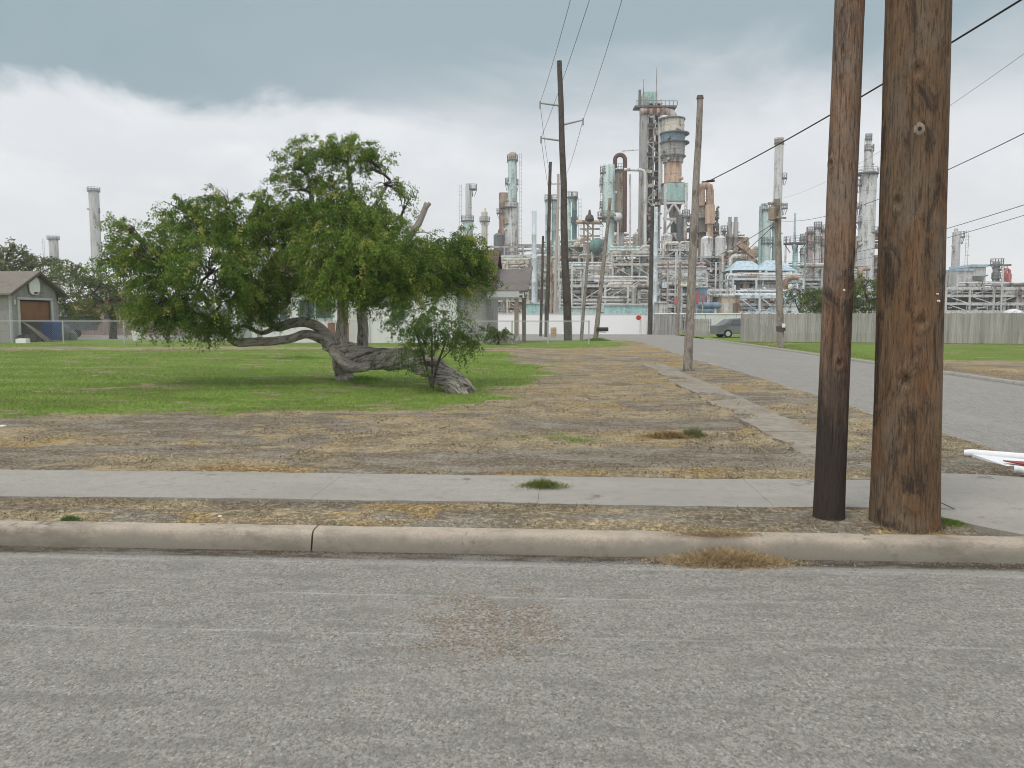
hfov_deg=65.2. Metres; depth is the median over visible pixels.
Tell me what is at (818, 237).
process column
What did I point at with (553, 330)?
barrel
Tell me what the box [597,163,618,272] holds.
process column
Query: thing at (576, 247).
process unit
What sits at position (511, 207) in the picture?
process column
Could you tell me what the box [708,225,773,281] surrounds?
power line
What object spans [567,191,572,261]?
process column
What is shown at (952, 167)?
power line
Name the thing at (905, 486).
utility pole
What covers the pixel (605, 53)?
power line
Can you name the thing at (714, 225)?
process unit
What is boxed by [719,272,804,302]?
process unit
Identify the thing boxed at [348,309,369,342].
door
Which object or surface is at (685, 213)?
mast
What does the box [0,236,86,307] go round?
tree
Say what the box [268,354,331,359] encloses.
grass clump
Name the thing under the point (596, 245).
process unit
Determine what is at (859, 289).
tree
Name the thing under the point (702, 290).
cabin
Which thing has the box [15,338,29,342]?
styrofoam box
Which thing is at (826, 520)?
dead grass
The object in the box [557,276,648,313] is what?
process unit
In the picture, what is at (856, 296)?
process unit
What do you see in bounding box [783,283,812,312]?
tree
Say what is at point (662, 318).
plank gate
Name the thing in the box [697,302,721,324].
horizontal drum
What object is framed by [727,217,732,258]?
flue stack
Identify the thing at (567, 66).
power line
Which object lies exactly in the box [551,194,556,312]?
process column
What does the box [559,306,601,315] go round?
screen
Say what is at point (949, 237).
power line
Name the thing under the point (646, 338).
cross street
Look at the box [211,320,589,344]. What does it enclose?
chain link fence
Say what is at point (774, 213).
utility pole
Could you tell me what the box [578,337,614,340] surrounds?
grass clump
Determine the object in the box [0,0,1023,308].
sky
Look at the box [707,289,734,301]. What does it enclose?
gantry beam
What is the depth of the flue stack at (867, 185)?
181.10 m
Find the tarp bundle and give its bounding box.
[61,324,77,339]
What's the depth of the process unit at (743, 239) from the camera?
183.15 m
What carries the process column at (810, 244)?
on the ground at (653, 332)
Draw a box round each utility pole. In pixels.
[539,60,583,340]
[539,236,543,335]
[544,162,551,336]
[551,174,560,314]
[580,243,589,339]
[593,198,615,340]
[647,206,653,334]
[676,262,680,335]
[683,95,714,370]
[768,199,785,347]
[812,0,864,520]
[868,0,951,533]
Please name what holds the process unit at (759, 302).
on the ground at (653, 332)
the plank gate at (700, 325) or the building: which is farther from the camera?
the building
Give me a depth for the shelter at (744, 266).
143.31 m
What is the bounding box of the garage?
[0,271,69,342]
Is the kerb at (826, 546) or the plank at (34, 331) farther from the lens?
the plank at (34, 331)
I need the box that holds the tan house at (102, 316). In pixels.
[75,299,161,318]
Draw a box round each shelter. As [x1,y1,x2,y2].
[720,261,766,293]
[753,260,796,289]
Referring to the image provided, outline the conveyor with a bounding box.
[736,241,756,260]
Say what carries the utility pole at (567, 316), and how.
on the lawn at (311, 512)
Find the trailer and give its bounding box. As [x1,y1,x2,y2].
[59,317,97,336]
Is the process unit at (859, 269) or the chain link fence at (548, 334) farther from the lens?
the process unit at (859, 269)
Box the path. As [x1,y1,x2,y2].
[642,364,870,479]
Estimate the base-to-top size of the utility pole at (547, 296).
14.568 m
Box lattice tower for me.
[633,67,677,282]
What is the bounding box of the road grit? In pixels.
[8,560,1020,763]
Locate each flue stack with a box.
[41,235,61,316]
[87,186,102,298]
[479,208,489,249]
[720,225,727,278]
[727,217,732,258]
[733,217,738,277]
[772,137,787,233]
[856,133,879,289]
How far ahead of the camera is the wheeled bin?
50.14 m
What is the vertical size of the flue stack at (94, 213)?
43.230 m
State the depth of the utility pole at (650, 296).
77.26 m
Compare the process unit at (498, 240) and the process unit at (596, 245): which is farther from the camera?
the process unit at (498, 240)
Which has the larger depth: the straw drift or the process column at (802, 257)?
the process column at (802, 257)
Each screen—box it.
[526,302,543,314]
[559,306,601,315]
[602,304,647,313]
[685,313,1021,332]
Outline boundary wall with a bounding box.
[498,314,653,333]
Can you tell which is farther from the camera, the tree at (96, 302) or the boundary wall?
the boundary wall
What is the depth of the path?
11.67 m
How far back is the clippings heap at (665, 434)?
9.86 m
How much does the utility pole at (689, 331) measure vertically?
7.602 m
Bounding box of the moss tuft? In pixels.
[941,518,976,528]
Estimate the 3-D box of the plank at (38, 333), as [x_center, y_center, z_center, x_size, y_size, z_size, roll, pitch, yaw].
[-29.056,-3.139,49.059,0.160,1.147,1.269,4,6,43]
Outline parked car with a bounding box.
[710,318,767,337]
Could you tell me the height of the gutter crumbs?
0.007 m
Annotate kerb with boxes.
[0,520,1023,563]
[646,344,872,414]
[704,338,1023,385]
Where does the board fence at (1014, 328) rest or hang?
on the verge
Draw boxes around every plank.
[22,322,46,341]
[26,323,49,341]
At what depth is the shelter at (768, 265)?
143.13 m
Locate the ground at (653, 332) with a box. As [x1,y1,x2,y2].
[182,326,703,338]
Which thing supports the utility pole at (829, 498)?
on the lawn at (311, 512)
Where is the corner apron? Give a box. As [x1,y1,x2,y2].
[941,473,1023,535]
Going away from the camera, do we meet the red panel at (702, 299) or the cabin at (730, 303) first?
the red panel at (702, 299)
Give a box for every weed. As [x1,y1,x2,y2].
[57,513,82,520]
[509,476,572,489]
[676,426,718,437]
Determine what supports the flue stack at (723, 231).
on the ground at (653, 332)
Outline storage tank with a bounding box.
[1003,309,1023,312]
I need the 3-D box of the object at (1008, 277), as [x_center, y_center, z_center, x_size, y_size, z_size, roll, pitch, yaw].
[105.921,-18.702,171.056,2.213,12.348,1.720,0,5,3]
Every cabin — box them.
[654,301,668,329]
[695,286,710,318]
[711,295,741,312]
[769,304,804,312]
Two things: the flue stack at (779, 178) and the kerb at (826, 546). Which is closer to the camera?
the kerb at (826, 546)
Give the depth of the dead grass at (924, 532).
5.51 m
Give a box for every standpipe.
[558,236,559,296]
[571,262,572,305]
[666,262,668,312]
[674,252,676,305]
[714,262,716,295]
[784,238,786,262]
[804,232,806,289]
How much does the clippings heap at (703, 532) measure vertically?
0.035 m
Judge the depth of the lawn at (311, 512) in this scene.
10.18 m
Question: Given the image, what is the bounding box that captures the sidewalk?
[0,469,951,508]
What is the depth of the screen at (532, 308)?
94.44 m
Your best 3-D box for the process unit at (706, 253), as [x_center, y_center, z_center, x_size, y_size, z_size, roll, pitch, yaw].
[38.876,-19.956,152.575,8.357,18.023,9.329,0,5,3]
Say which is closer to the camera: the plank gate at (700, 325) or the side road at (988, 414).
the side road at (988, 414)
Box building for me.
[945,264,987,307]
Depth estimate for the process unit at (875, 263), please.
192.58 m
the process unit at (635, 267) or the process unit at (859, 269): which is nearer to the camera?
the process unit at (635, 267)
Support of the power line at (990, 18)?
attached to the utility pole at (689, 331)
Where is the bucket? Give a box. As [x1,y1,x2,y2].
[131,331,140,340]
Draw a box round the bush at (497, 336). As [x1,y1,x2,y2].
[481,323,515,344]
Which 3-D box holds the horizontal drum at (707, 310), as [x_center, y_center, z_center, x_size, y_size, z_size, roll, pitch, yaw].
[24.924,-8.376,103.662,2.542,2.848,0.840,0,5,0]
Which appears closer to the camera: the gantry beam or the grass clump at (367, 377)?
the grass clump at (367, 377)
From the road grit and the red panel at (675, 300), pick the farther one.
the red panel at (675, 300)
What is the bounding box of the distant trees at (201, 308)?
[62,303,230,320]
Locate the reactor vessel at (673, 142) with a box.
[659,116,688,281]
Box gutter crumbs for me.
[0,545,1023,571]
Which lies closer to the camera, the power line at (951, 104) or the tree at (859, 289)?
the power line at (951, 104)
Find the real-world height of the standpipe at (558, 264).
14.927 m
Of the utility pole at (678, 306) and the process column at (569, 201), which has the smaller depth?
the utility pole at (678, 306)
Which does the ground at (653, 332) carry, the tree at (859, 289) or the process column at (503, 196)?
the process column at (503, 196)
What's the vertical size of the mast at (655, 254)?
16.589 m
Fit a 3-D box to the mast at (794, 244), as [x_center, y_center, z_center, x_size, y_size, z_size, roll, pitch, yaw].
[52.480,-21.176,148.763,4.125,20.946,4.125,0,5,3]
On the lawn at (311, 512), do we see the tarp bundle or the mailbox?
the tarp bundle
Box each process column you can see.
[459,183,476,247]
[496,192,507,245]
[500,152,521,296]
[544,194,554,254]
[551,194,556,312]
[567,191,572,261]
[571,191,581,253]
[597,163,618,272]
[613,153,626,268]
[698,182,718,261]
[758,203,774,264]
[771,221,774,259]
[800,234,807,271]
[805,227,821,289]
[813,222,821,289]
[820,225,824,278]
[951,228,969,266]
[988,258,1011,307]
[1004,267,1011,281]
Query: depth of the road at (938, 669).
3.73 m
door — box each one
[20,301,49,320]
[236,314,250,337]
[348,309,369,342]
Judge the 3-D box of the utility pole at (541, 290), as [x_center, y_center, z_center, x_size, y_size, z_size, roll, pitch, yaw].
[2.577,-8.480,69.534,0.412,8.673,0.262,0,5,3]
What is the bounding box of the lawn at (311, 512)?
[0,339,1023,535]
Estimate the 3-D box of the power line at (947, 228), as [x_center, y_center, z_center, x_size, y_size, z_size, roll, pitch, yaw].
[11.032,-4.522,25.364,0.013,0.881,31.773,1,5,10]
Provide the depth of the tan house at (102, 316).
95.22 m
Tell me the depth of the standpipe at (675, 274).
124.89 m
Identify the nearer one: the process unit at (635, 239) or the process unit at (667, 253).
the process unit at (667, 253)
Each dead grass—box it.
[802,511,860,523]
[859,512,954,534]
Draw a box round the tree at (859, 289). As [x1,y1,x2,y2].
[797,273,876,326]
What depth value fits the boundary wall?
78.85 m
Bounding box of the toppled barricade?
[964,449,1023,473]
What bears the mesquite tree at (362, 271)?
on the lawn at (311, 512)
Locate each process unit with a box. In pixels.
[485,230,560,312]
[498,254,552,314]
[546,237,604,314]
[552,262,613,305]
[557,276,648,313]
[576,210,603,261]
[600,229,637,268]
[606,245,649,302]
[648,230,698,314]
[648,262,707,326]
[687,206,719,273]
[697,231,740,301]
[718,231,749,278]
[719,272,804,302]
[730,289,802,312]
[740,247,757,264]
[788,263,870,310]
[796,290,875,312]
[855,230,877,282]
[944,274,1023,312]
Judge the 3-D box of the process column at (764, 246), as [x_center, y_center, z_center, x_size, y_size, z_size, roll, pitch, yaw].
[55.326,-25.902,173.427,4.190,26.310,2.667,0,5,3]
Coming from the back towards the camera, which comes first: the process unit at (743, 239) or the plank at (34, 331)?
the process unit at (743, 239)
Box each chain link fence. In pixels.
[0,320,199,343]
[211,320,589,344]
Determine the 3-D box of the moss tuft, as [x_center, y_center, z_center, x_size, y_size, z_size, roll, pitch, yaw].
[3.145,0.976,5.715,0.397,0.035,0.393,0,5,3]
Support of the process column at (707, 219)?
on the ground at (653, 332)
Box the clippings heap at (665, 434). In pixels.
[629,429,707,439]
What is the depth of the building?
159.79 m
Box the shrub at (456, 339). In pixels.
[377,297,491,389]
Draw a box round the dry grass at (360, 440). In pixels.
[0,346,1007,535]
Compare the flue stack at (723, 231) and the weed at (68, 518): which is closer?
the weed at (68, 518)
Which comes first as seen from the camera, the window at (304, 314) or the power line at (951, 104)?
the power line at (951, 104)
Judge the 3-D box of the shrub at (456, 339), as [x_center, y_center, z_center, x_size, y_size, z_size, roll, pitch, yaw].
[-1.506,-0.811,15.555,2.202,1.805,1.616,0,5,3]
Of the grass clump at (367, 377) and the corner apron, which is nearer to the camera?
the corner apron
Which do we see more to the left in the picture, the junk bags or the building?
the junk bags
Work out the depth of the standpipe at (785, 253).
158.27 m
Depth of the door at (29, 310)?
49.77 m
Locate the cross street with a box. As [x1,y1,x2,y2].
[78,333,726,342]
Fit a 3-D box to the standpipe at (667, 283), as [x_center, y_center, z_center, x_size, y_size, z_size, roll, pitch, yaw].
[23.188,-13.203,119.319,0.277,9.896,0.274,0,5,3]
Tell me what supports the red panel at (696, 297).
on the ground at (653, 332)
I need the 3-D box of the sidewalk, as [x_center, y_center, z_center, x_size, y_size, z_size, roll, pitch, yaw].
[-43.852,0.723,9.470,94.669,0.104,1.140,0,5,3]
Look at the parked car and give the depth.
60.78 m
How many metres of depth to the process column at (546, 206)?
182.25 m
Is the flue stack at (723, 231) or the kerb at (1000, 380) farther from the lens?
the flue stack at (723, 231)
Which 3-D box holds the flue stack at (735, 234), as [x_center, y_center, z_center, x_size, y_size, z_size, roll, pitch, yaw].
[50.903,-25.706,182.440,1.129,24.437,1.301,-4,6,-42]
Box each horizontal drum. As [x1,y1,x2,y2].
[695,308,713,314]
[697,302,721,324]
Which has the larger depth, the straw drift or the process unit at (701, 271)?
the process unit at (701, 271)
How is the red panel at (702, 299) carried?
on the ground at (653, 332)
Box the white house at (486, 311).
[261,249,501,342]
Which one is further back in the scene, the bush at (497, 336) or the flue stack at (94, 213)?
the flue stack at (94, 213)
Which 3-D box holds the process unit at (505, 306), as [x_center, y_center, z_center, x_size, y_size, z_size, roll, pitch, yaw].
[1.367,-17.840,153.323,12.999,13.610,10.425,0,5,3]
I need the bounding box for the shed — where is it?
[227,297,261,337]
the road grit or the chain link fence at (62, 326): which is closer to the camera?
the road grit
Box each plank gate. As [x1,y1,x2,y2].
[654,313,685,334]
[694,319,710,335]
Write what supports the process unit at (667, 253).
on the ground at (653, 332)
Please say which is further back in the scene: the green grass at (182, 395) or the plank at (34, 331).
the plank at (34, 331)
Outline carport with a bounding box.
[487,266,532,341]
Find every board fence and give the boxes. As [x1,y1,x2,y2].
[81,319,213,334]
[740,313,1023,343]
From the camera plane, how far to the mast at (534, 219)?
118.52 m
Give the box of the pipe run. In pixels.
[622,149,646,259]
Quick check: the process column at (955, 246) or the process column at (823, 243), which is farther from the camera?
the process column at (955, 246)
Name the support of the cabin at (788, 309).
on the ground at (653, 332)
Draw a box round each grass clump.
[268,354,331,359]
[329,374,394,380]
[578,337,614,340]
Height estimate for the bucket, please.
0.660 m
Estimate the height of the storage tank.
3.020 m
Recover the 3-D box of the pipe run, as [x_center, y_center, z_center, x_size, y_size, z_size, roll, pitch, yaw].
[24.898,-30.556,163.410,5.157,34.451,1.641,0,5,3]
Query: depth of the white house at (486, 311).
47.27 m
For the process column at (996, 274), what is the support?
on the ground at (653, 332)
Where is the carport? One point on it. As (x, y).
(517, 281)
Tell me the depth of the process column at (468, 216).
196.39 m
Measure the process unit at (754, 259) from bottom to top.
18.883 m
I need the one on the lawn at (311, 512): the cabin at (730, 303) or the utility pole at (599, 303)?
the utility pole at (599, 303)
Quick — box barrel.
[551,327,555,336]
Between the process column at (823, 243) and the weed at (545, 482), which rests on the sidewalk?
the weed at (545, 482)
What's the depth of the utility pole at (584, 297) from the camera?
52.12 m
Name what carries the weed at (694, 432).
on the lawn at (311, 512)
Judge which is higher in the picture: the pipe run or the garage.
the pipe run
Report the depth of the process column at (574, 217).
184.93 m
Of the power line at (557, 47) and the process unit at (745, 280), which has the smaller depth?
the power line at (557, 47)
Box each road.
[0,546,1023,767]
[645,343,1023,452]
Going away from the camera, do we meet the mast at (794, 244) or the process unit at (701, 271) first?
the process unit at (701, 271)
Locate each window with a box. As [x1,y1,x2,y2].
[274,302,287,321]
[298,299,332,318]
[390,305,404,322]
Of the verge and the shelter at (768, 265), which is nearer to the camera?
the verge
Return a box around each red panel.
[674,297,676,312]
[695,291,698,312]
[701,296,704,312]
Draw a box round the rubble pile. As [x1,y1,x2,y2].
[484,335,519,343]
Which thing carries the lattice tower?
on the ground at (653, 332)
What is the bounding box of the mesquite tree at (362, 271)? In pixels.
[79,132,508,393]
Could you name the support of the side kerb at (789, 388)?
on the side road at (988, 414)
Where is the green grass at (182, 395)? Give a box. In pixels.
[0,343,648,441]
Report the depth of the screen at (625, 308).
95.44 m
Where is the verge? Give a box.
[679,333,1023,380]
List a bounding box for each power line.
[540,0,570,101]
[541,0,589,136]
[583,0,621,118]
[702,223,773,261]
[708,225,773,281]
[709,0,1021,180]
[780,55,1021,198]
[794,205,1022,261]
[800,133,1023,220]
[804,215,1023,267]
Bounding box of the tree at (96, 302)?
[47,262,142,338]
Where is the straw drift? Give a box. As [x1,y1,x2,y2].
[620,542,855,573]
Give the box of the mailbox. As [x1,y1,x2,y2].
[597,327,607,332]
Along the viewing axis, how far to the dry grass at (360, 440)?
9.00 m
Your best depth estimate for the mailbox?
50.95 m
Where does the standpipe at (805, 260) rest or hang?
on the ground at (653, 332)
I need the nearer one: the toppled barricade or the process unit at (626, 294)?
the toppled barricade
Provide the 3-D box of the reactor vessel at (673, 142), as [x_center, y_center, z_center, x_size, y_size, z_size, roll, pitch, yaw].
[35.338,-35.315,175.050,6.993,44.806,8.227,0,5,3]
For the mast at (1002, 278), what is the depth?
138.02 m
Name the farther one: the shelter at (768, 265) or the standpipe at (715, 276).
the shelter at (768, 265)
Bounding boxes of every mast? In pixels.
[532,211,536,301]
[653,207,657,329]
[682,203,689,325]
[783,213,806,286]
[1000,266,1003,312]
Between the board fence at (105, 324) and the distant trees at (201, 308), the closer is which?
the board fence at (105, 324)
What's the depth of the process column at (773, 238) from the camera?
175.75 m
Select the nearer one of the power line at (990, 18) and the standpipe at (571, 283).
the power line at (990, 18)
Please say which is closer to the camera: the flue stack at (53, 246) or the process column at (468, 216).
the process column at (468, 216)
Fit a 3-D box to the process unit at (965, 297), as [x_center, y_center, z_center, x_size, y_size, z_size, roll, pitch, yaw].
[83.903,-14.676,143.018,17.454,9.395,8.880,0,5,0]
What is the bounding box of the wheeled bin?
[40,321,61,341]
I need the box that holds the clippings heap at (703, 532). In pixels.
[652,529,795,538]
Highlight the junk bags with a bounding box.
[17,333,36,341]
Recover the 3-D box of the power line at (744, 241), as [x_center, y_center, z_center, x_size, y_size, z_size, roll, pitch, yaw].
[19.519,-12.428,74.832,0.036,2.780,69.874,1,5,10]
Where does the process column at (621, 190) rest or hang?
on the ground at (653, 332)
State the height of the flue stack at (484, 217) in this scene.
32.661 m

